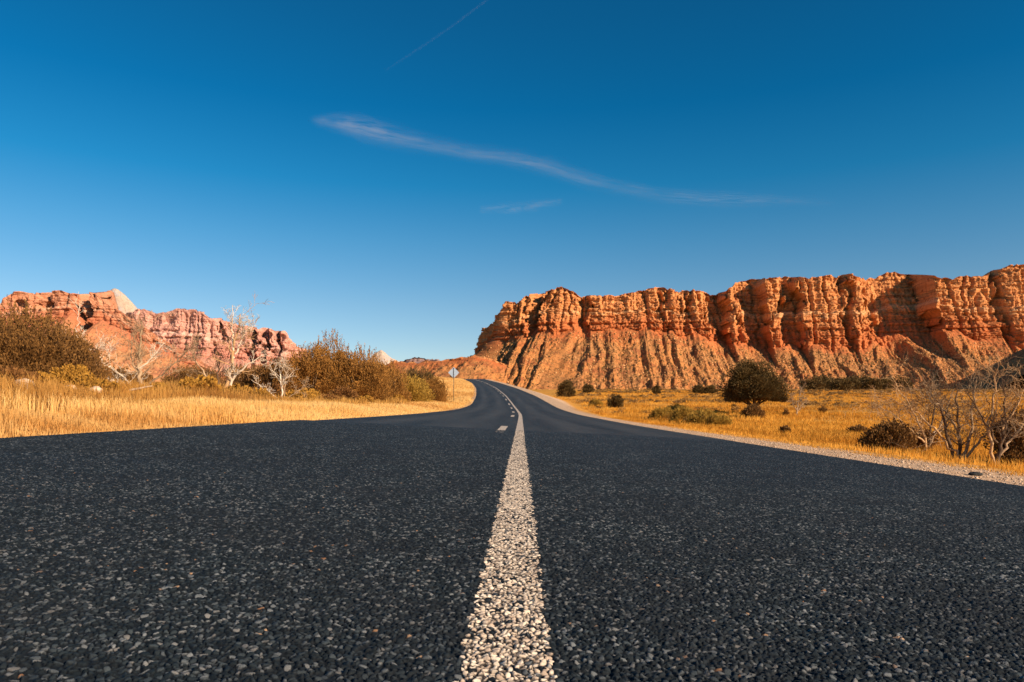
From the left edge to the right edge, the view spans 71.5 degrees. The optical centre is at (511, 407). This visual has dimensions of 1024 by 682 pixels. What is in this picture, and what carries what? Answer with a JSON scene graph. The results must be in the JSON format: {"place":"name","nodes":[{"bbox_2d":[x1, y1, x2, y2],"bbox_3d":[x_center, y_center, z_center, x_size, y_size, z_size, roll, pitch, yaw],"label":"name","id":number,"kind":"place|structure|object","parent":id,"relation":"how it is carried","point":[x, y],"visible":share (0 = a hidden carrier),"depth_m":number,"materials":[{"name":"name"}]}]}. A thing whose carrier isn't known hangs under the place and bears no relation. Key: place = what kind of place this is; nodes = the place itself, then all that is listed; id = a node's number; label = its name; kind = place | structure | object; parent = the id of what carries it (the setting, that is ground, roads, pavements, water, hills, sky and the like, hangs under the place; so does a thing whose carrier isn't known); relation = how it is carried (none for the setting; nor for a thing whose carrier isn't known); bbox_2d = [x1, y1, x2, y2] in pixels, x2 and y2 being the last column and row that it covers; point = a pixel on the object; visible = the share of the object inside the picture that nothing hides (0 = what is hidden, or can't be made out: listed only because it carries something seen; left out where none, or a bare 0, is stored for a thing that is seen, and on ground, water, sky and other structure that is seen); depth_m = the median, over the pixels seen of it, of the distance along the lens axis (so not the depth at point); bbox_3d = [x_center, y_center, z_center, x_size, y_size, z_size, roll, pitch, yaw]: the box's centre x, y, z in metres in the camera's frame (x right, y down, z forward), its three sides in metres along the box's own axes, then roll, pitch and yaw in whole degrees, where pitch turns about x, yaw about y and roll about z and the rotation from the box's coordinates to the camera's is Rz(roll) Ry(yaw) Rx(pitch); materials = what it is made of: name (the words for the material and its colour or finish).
{"place":"outdoors","nodes":[
{"label":"outdoors","id":0,"kind":"place"},
{"bbox_2d":[0,290,225,382],"bbox_3d":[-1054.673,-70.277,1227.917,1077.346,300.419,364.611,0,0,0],"label":"mesa","id":1,"kind":"structure","parent":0,"point":[102,313],"depth_m":1284.50,"materials":[{"name":"stone"}]},
{"bbox_2d":[111,288,137,313],"bbox_3d":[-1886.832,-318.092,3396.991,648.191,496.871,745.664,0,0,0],"label":"white peak","id":2,"kind":"structure","parent":0,"point":[124,302],"depth_m":3364.95,"materials":[{"name":"stone"}]},
{"bbox_2d":[125,308,306,380],"bbox_3d":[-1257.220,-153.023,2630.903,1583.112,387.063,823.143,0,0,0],"label":"pink cliffs","id":3,"kind":"structure","parent":0,"point":[271,342],"depth_m":2469.46,"materials":[{"name":"stone"}]},
{"bbox_2d":[365,350,399,364],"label":"distant white peak","id":4,"kind":"structure","parent":0,"point":[382,354],"depth_m":5018.78,"materials":[{"name":"stone"}]},
{"bbox_2d":[403,357,439,362],"bbox_3d":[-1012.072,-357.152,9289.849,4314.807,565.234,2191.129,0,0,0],"label":"ridge","id":5,"kind":"structure","parent":0,"point":[417,360],"depth_m":9026.20,"materials":[{"name":"stone"}]},
{"bbox_2d":[387,355,514,385],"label":"foothill","id":6,"kind":"structure","parent":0,"point":[474,367],"depth_m":1437.11,"materials":[{"name":"orange stone"}]},
{"bbox_2d":[0,379,1023,681],"bbox_3d":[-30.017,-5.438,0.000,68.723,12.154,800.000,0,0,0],"label":"road","id":7,"kind":"structure","parent":0,"point":[320,551],"depth_m":2.00,"materials":[{"name":"black asphalt"}]},
{"bbox_2d":[474,379,514,429],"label":"dashed line","id":8,"kind":"object","parent":7,"relation":"on","point":[502,427],"visible":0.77,"depth_m":14.94,"materials":[{"name":"paint"}]},
{"bbox_2d":[453,379,557,681],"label":"line","id":9,"kind":"object","parent":7,"relation":"on","point":[495,663],"visible":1,"depth_m":1.51,"materials":[{"name":"paint"}]},
{"bbox_2d":[0,0,1023,360],"label":"sky","id":10,"kind":"structure","parent":0,"point":[386,175],"materials":[{"name":"blue"}]},
{"bbox_2d":[1,379,1023,485],"bbox_3d":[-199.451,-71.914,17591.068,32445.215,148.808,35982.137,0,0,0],"label":"ground","id":11,"kind":"structure","parent":0,"point":[547,395],"depth_m":18.13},
{"bbox_2d":[0,365,42,382],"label":"brush tuft","id":12,"kind":"object","parent":11,"relation":"on","point":[15,372],"visible":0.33,"depth_m":23.66,"materials":[{"name":"brown plant"}]},
{"bbox_2d":[15,378,32,386],"bbox_3d":[-13.706,-0.648,19.996,0.570,0.347,0.391,0,0,0],"label":"rock","id":13,"kind":"object","parent":11,"relation":"on","point":[22,383],"visible":0.21,"depth_m":19.85,"materials":[{"name":"beige stone"}]},
{"bbox_2d":[29,371,64,383],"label":"brush tuft","id":14,"kind":"object","parent":11,"relation":"on","point":[44,374],"visible":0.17,"depth_m":24.59,"materials":[{"name":"brown plant"}]},
{"bbox_2d":[0,297,100,373],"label":"tamarisk shrub","id":15,"kind":"object","parent":11,"relation":"on","point":[21,346],"visible":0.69,"depth_m":29.33,"materials":[{"name":"brown plant"}]},
{"bbox_2d":[49,363,89,383],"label":"bush","id":16,"kind":"object","parent":11,"relation":"on","point":[65,372],"visible":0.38,"depth_m":25.23,"materials":[{"name":"yellow plant"}]},
{"bbox_2d":[31,327,116,381],"bbox_3d":[-19.595,-2.171,31.102,4.397,2.812,3.537,0,0,-9],"label":"tamarisk shrub","id":17,"kind":"object","parent":11,"relation":"on","point":[98,369],"visible":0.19,"depth_m":30.84,"materials":[{"name":"brown plant"}]},
{"bbox_2d":[65,292,89,340],"bbox_3d":[-21.109,-3.255,34.132,1.333,4.590,1.495,0,0,-44],"label":"bare sapling","id":18,"kind":"object","parent":11,"relation":"on","point":[79,320],"visible":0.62,"depth_m":33.99,"materials":[{"name":"beige plant"}]},
{"bbox_2d":[65,372,103,389],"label":"brush tuft","id":19,"kind":"object","parent":11,"relation":"on","point":[86,378],"visible":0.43,"depth_m":23.72,"materials":[{"name":"yellow plant"}]},
{"bbox_2d":[90,386,102,393],"bbox_3d":[-12.587,-0.526,21.499,0.377,0.239,0.290,0,0,0],"label":"rock","id":20,"kind":"object","parent":11,"relation":"on","point":[99,388],"visible":0.45,"depth_m":21.43,"materials":[{"name":"beige stone"}]},
{"bbox_2d":[91,379,121,392],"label":"brush tuft","id":21,"kind":"object","parent":11,"relation":"on","point":[104,383],"visible":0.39,"depth_m":23.27,"materials":[{"name":"yellow plant"}]},
{"bbox_2d":[104,365,155,383],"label":"brush shrub","id":22,"kind":"object","parent":11,"relation":"on","point":[121,370],"visible":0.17,"depth_m":45.73,"materials":[{"name":"brown plant"}]},
{"bbox_2d":[81,310,216,384],"bbox_3d":[-17.004,-2.291,32.955,6.588,4.640,2.564,0,0,0],"label":"bare tree","id":23,"kind":"object","parent":11,"relation":"on","point":[139,356],"visible":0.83,"depth_m":32.97,"materials":[{"name":"beige plant"}]},
{"bbox_2d":[148,381,170,390],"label":"brush tuft","id":24,"kind":"object","parent":11,"relation":"on","point":[158,385],"visible":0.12,"depth_m":27.81,"materials":[{"name":"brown plant"}]},
{"bbox_2d":[158,364,221,383],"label":"brush shrub","id":25,"kind":"object","parent":11,"relation":"on","point":[180,374],"visible":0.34,"depth_m":49.25,"materials":[{"name":"brown plant"}]},
{"bbox_2d":[177,374,221,394],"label":"brush tuft","id":26,"kind":"object","parent":11,"relation":"on","point":[202,380],"visible":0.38,"depth_m":26.60,"materials":[{"name":"yellow plant"}]},
{"bbox_2d":[0,367,412,412],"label":"grass","id":27,"kind":"structure","parent":11,"relation":"on","point":[45,387],"depth_m":18.96,"materials":[{"name":"yellow plant"}]},
{"bbox_2d":[129,385,152,390],"bbox_3d":[-11.540,-0.592,22.120,0.643,0.200,0.099,0,0,-24],"label":"fallen log","id":28,"kind":"object","parent":27,"relation":"on","point":[140,387],"visible":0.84,"depth_m":22.08,"materials":[{"name":"brown wood"}]},
{"bbox_2d":[171,294,287,389],"bbox_3d":[-13.865,-3.083,35.255,5.606,5.168,2.410,0,0,0],"label":"bare tree","id":29,"kind":"object","parent":11,"relation":"on","point":[229,379],"visible":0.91,"depth_m":34.97,"materials":[{"name":"beige plant"}]},
{"bbox_2d":[0,388,473,437],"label":"grass","id":30,"kind":"structure","parent":11,"relation":"on","point":[165,413],"depth_m":11.16,"materials":[{"name":"yellow plant"}]},
{"bbox_2d":[227,383,251,393],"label":"brush tuft","id":31,"kind":"object","parent":11,"relation":"on","point":[237,387],"visible":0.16,"depth_m":29.68,"materials":[{"name":"yellow plant"}]},
{"bbox_2d":[219,363,271,387],"bbox_3d":[-17.912,-1.998,47.868,4.417,2.090,3.216,0,0,-21],"label":"brush shrub","id":32,"kind":"object","parent":11,"relation":"on","point":[243,378],"visible":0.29,"depth_m":47.31,"materials":[{"name":"brown plant"}]},
{"bbox_2d":[249,387,273,399],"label":"brush tuft","id":33,"kind":"object","parent":11,"relation":"on","point":[260,390],"visible":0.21,"depth_m":28.77,"materials":[{"name":"brown plant"}]},
{"bbox_2d":[251,382,287,395],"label":"brush tuft","id":34,"kind":"object","parent":11,"relation":"on","point":[276,389],"visible":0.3,"depth_m":32.69,"materials":[{"name":"brown plant"}]},
{"bbox_2d":[250,355,293,389],"bbox_3d":[-15.570,-2.062,47.098,3.703,2.757,3.023,0,0,-31],"label":"brush shrub","id":35,"kind":"object","parent":11,"relation":"on","point":[265,375],"visible":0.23,"depth_m":46.40,"materials":[{"name":"brown plant"}]},
{"bbox_2d":[252,349,312,397],"bbox_3d":[-10.285,-1.402,31.727,2.729,2.470,1.315,0,0,-11],"label":"bare tree","id":36,"kind":"object","parent":11,"relation":"on","point":[283,368],"visible":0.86,"depth_m":31.97,"materials":[{"name":"beige plant"}]},
{"bbox_2d":[283,389,315,400],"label":"brush tuft","id":37,"kind":"object","parent":11,"relation":"on","point":[295,395],"visible":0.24,"depth_m":32.84,"materials":[{"name":"yellow plant"}]},
{"bbox_2d":[301,387,320,397],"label":"brush tuft","id":38,"kind":"object","parent":11,"relation":"on","point":[316,393],"visible":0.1,"depth_m":35.86,"materials":[{"name":"yellow plant"}]},
{"bbox_2d":[273,341,351,395],"bbox_3d":[-12.893,-2.368,45.419,5.352,3.740,4.661,0,0,-30],"label":"tamarisk shrub","id":39,"kind":"object","parent":11,"relation":"on","point":[321,383],"visible":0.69,"depth_m":44.67,"materials":[{"name":"brown plant"}]},
{"bbox_2d":[317,393,339,400],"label":"brush tuft","id":40,"kind":"object","parent":11,"relation":"on","point":[326,395],"visible":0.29,"depth_m":35.78,"materials":[{"name":"brown plant"}]},
{"bbox_2d":[310,328,352,392],"bbox_3d":[-11.963,-2.837,47.104,4.198,4.802,4.073,0,0,-33],"label":"tamarisk shrub","id":41,"kind":"object","parent":11,"relation":"on","point":[337,351],"visible":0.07,"depth_m":46.52,"materials":[{"name":"brown plant"}]},
{"bbox_2d":[327,385,357,399],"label":"bush","id":42,"kind":"object","parent":11,"relation":"on","point":[347,392],"visible":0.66,"depth_m":39.78,"materials":[{"name":"brown plant"}]},
{"bbox_2d":[223,376,475,401],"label":"grass","id":43,"kind":"structure","parent":11,"relation":"on","point":[465,388],"depth_m":121.48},
{"bbox_2d":[332,341,398,401],"bbox_3d":[-9.804,-2.289,46.067,5.000,4.116,4.209,0,0,-4],"label":"tamarisk shrub","id":44,"kind":"object","parent":11,"relation":"on","point":[368,377],"visible":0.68,"depth_m":45.18,"materials":[{"name":"brown plant"}]},
{"bbox_2d":[356,395,375,402],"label":"brush tuft","id":45,"kind":"object","parent":11,"relation":"on","point":[367,397],"visible":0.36,"depth_m":39.75,"materials":[{"name":"yellow plant"}]},
{"bbox_2d":[377,358,412,400],"bbox_3d":[-9.275,-1.891,50.157,4.453,3.251,4.027,0,0,-35],"label":"tamarisk shrub","id":46,"kind":"object","parent":11,"relation":"on","point":[399,383],"visible":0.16,"depth_m":49.62,"materials":[{"name":"brown plant"}]},
{"bbox_2d":[390,394,406,400],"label":"brush tuft","id":47,"kind":"object","parent":11,"relation":"on","point":[398,396],"visible":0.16,"depth_m":45.73,"materials":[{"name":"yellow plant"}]},
{"bbox_2d":[399,365,434,381],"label":"juniper clump","id":48,"kind":"object","parent":11,"relation":"on","point":[418,373],"visible":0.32,"depth_m":119.12,"materials":[{"name":"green plant"}]},
{"bbox_2d":[401,373,435,401],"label":"tamarisk shrub","id":49,"kind":"object","parent":11,"relation":"on","point":[416,389],"visible":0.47,"depth_m":55.27,"materials":[{"name":"yellow plant"}]},
{"bbox_2d":[421,375,452,401],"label":"tamarisk shrub","id":50,"kind":"object","parent":11,"relation":"on","point":[437,388],"visible":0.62,"depth_m":61.35,"materials":[{"name":"brown plant"}]},
{"bbox_2d":[448,367,458,399],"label":"road sign","id":51,"kind":"object","parent":11,"relation":"on","point":[453,372],"visible":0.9,"depth_m":65.99,"materials":[{"name":"metal"}]},
{"bbox_2d":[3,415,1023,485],"bbox_3d":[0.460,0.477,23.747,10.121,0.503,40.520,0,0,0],"label":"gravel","id":52,"kind":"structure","parent":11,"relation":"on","point":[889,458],"depth_m":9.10,"materials":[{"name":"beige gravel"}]},
{"bbox_2d":[555,379,575,396],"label":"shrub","id":53,"kind":"object","parent":11,"relation":"on","point":[566,389],"visible":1,"depth_m":149.43,"materials":[{"name":"green plant"}]},
{"bbox_2d":[581,383,594,392],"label":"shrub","id":54,"kind":"object","parent":11,"relation":"on","point":[587,388],"visible":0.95,"depth_m":189.28,"materials":[{"name":"green plant"}]},
{"bbox_2d":[589,398,603,405],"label":"rabbitbrush","id":55,"kind":"object","parent":11,"relation":"on","point":[595,401],"visible":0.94,"depth_m":83.65,"materials":[{"name":"yellow plant"}]},
{"bbox_2d":[606,394,624,407],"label":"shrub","id":56,"kind":"object","parent":11,"relation":"on","point":[617,400],"visible":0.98,"depth_m":77.63,"materials":[{"name":"green plant"}]},
{"bbox_2d":[651,385,661,394],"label":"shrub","id":57,"kind":"object","parent":11,"relation":"on","point":[655,389],"visible":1,"depth_m":149.58,"materials":[{"name":"green plant"}]},
{"bbox_2d":[647,406,673,419],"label":"rabbitbrush","id":58,"kind":"object","parent":11,"relation":"on","point":[658,412],"visible":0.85,"depth_m":49.60,"materials":[{"name":"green plant"}]},
{"bbox_2d":[666,403,685,410],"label":"rabbitbrush","id":59,"kind":"object","parent":11,"relation":"on","point":[675,406],"visible":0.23,"depth_m":63.77,"materials":[{"name":"green plant"}]},
{"bbox_2d":[668,405,695,421],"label":"rabbitbrush","id":60,"kind":"object","parent":11,"relation":"on","point":[680,412],"visible":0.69,"depth_m":45.65,"materials":[{"name":"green plant"}]},
{"bbox_2d":[692,384,704,393],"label":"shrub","id":61,"kind":"object","parent":11,"relation":"on","point":[698,388],"visible":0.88,"depth_m":184.18,"materials":[{"name":"green plant"}]},
{"bbox_2d":[684,408,715,424],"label":"rabbitbrush","id":62,"kind":"object","parent":11,"relation":"on","point":[702,416],"visible":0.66,"depth_m":42.71,"materials":[{"name":"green plant"}]},
{"bbox_2d":[703,385,717,393],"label":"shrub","id":63,"kind":"object","parent":11,"relation":"on","point":[712,389],"visible":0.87,"depth_m":179.28,"materials":[{"name":"green plant"}]},
{"bbox_2d":[705,412,733,426],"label":"rabbitbrush","id":64,"kind":"object","parent":11,"relation":"on","point":[719,419],"visible":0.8,"depth_m":40.65,"materials":[{"name":"yellow plant"}]},
{"bbox_2d":[740,403,766,417],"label":"bush","id":65,"kind":"object","parent":11,"relation":"on","point":[752,409],"visible":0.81,"depth_m":52.73,"materials":[{"name":"brown plant"}]},
{"bbox_2d":[716,358,791,405],"bbox_3d":[20.369,-1.747,60.083,5.384,4.979,5.478,0,0,-31],"label":"juniper tree","id":66,"kind":"object","parent":11,"relation":"on","point":[753,382],"visible":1,"depth_m":59.09,"materials":[{"name":"green plant"}]},
{"bbox_2d":[778,425,790,433],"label":"weed","id":67,"kind":"object","parent":11,"relation":"on","point":[786,428],"visible":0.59,"depth_m":33.89,"materials":[{"name":"brown plant"}]},
{"bbox_2d":[782,408,789,415],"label":"weed","id":68,"kind":"object","parent":11,"relation":"on","point":[786,411],"visible":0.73,"depth_m":55.88,"materials":[{"name":"brown plant"}]},
{"bbox_2d":[554,388,1023,475],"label":"grass","id":69,"kind":"structure","parent":11,"relation":"on","point":[804,413],"depth_m":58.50,"materials":[{"name":"yellow plant"}]},
{"bbox_2d":[786,380,808,413],"bbox_3d":[23.330,-0.736,57.894,1.980,2.950,1.394,0,0,0],"label":"bare sapling","id":70,"kind":"object","parent":11,"relation":"on","point":[798,402],"visible":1,"depth_m":57.98,"materials":[{"name":"beige plant"}]},
{"bbox_2d":[799,376,827,389],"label":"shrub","id":71,"kind":"object","parent":11,"relation":"on","point":[818,384],"visible":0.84,"depth_m":328.07,"materials":[{"name":"green plant"}]},
{"bbox_2d":[817,405,827,412],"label":"weed","id":72,"kind":"object","parent":11,"relation":"on","point":[821,409],"visible":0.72,"depth_m":61.86,"materials":[{"name":"brown plant"}]},
{"bbox_2d":[813,374,832,389],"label":"dark tree","id":73,"kind":"object","parent":11,"relation":"on","point":[827,379],"visible":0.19,"depth_m":339.43,"materials":[{"name":"green plant"}]},
{"bbox_2d":[829,377,855,390],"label":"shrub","id":74,"kind":"object","parent":11,"relation":"on","point":[846,383],"visible":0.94,"depth_m":327.26,"materials":[{"name":"green plant"}]},
{"bbox_2d":[849,375,862,389],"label":"dark tree","id":75,"kind":"object","parent":11,"relation":"on","point":[856,381],"visible":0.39,"depth_m":339.72,"materials":[{"name":"green plant"}]},
{"bbox_2d":[847,424,867,433],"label":"weed","id":76,"kind":"object","parent":11,"relation":"on","point":[859,427],"visible":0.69,"depth_m":32.80,"materials":[{"name":"brown plant"}]},
{"bbox_2d":[853,373,869,387],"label":"dark tree","id":77,"kind":"object","parent":11,"relation":"on","point":[861,378],"visible":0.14,"depth_m":353.32,"materials":[{"name":"green plant"}]},
{"bbox_2d":[861,377,883,389],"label":"dark tree","id":78,"kind":"object","parent":11,"relation":"on","point":[867,383],"visible":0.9,"depth_m":328.18,"materials":[{"name":"green plant"}]},
{"bbox_2d":[855,417,918,451],"bbox_3d":[12.464,0.989,23.530,2.384,1.357,1.480,0,0,-13],"label":"dark bush","id":79,"kind":"object","parent":11,"relation":"on","point":[880,433],"visible":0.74,"depth_m":23.17,"materials":[{"name":"brown plant"}]},
{"bbox_2d":[877,375,896,388],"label":"dark tree","id":80,"kind":"object","parent":11,"relation":"on","point":[886,382],"visible":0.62,"depth_m":339.34,"materials":[{"name":"green plant"}]},
{"bbox_2d":[890,376,914,389],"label":"dark tree","id":81,"kind":"object","parent":11,"relation":"on","point":[903,382],"visible":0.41,"depth_m":352.12,"materials":[{"name":"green plant"}]},
{"bbox_2d":[840,346,967,447],"bbox_3d":[13.296,-0.325,23.925,4.240,3.880,2.125,0,0,0],"label":"bare tree","id":82,"kind":"object","parent":11,"relation":"on","point":[919,425],"visible":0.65,"depth_m":23.96,"materials":[{"name":"brown plant"}]},
{"bbox_2d":[913,426,938,453],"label":"dark bush","id":83,"kind":"object","parent":11,"relation":"on","point":[920,443],"visible":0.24,"depth_m":24.15,"materials":[{"name":"brown plant"}]},
{"bbox_2d":[862,336,1022,460],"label":"bare tree","id":84,"kind":"object","parent":11,"relation":"on","point":[948,440],"visible":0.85,"depth_m":20.46,"materials":[{"name":"brown plant"}]},
{"bbox_2d":[968,472,982,475],"bbox_3d":[4.401,0.630,6.752,0.141,0.036,0.099,0,0,0],"label":"tyre scrap","id":85,"kind":"object","parent":11,"relation":"on","point":[975,473],"visible":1,"depth_m":6.71,"materials":[{"name":"black rubber"}]},
{"bbox_2d":[939,348,1023,465],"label":"bare tree","id":86,"kind":"object","parent":11,"relation":"on","point":[1003,430],"visible":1,"depth_m":18.98,"materials":[{"name":"brown plant"}]},
{"bbox_2d":[982,409,1023,463],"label":"dark bush","id":87,"kind":"object","parent":11,"relation":"on","point":[1015,450],"visible":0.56,"depth_m":19.68,"materials":[{"name":"brown plant"}]},
{"bbox_2d":[470,264,1023,389],"bbox_3d":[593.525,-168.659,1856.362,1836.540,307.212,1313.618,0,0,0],"label":"mesa","id":88,"kind":"structure","parent":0,"point":[831,315],"depth_m":1505.31,"materials":[{"name":"orange stone"}]},
{"bbox_2d":[474,330,1016,389],"bbox_3d":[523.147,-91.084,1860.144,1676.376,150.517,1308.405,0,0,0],"label":"boulders","id":89,"kind":"object","parent":88,"relation":"on","point":[940,359],"visible":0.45,"depth_m":1423.74,"materials":[{"name":"orange stone"}]},
{"bbox_2d":[475,330,1018,389],"bbox_3d":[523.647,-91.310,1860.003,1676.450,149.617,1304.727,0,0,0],"label":"scrub","id":90,"kind":"object","parent":88,"relation":"on","point":[505,359],"visible":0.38,"depth_m":1425.23,"materials":[{"name":"plant"}]},
{"bbox_2d":[940,349,1023,388],"bbox_3d":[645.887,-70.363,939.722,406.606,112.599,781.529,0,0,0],"label":"dark spur","id":91,"kind":"structure","parent":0,"point":[1012,361],"depth_m":749.41,"materials":[{"name":"red stone"}]}
]}

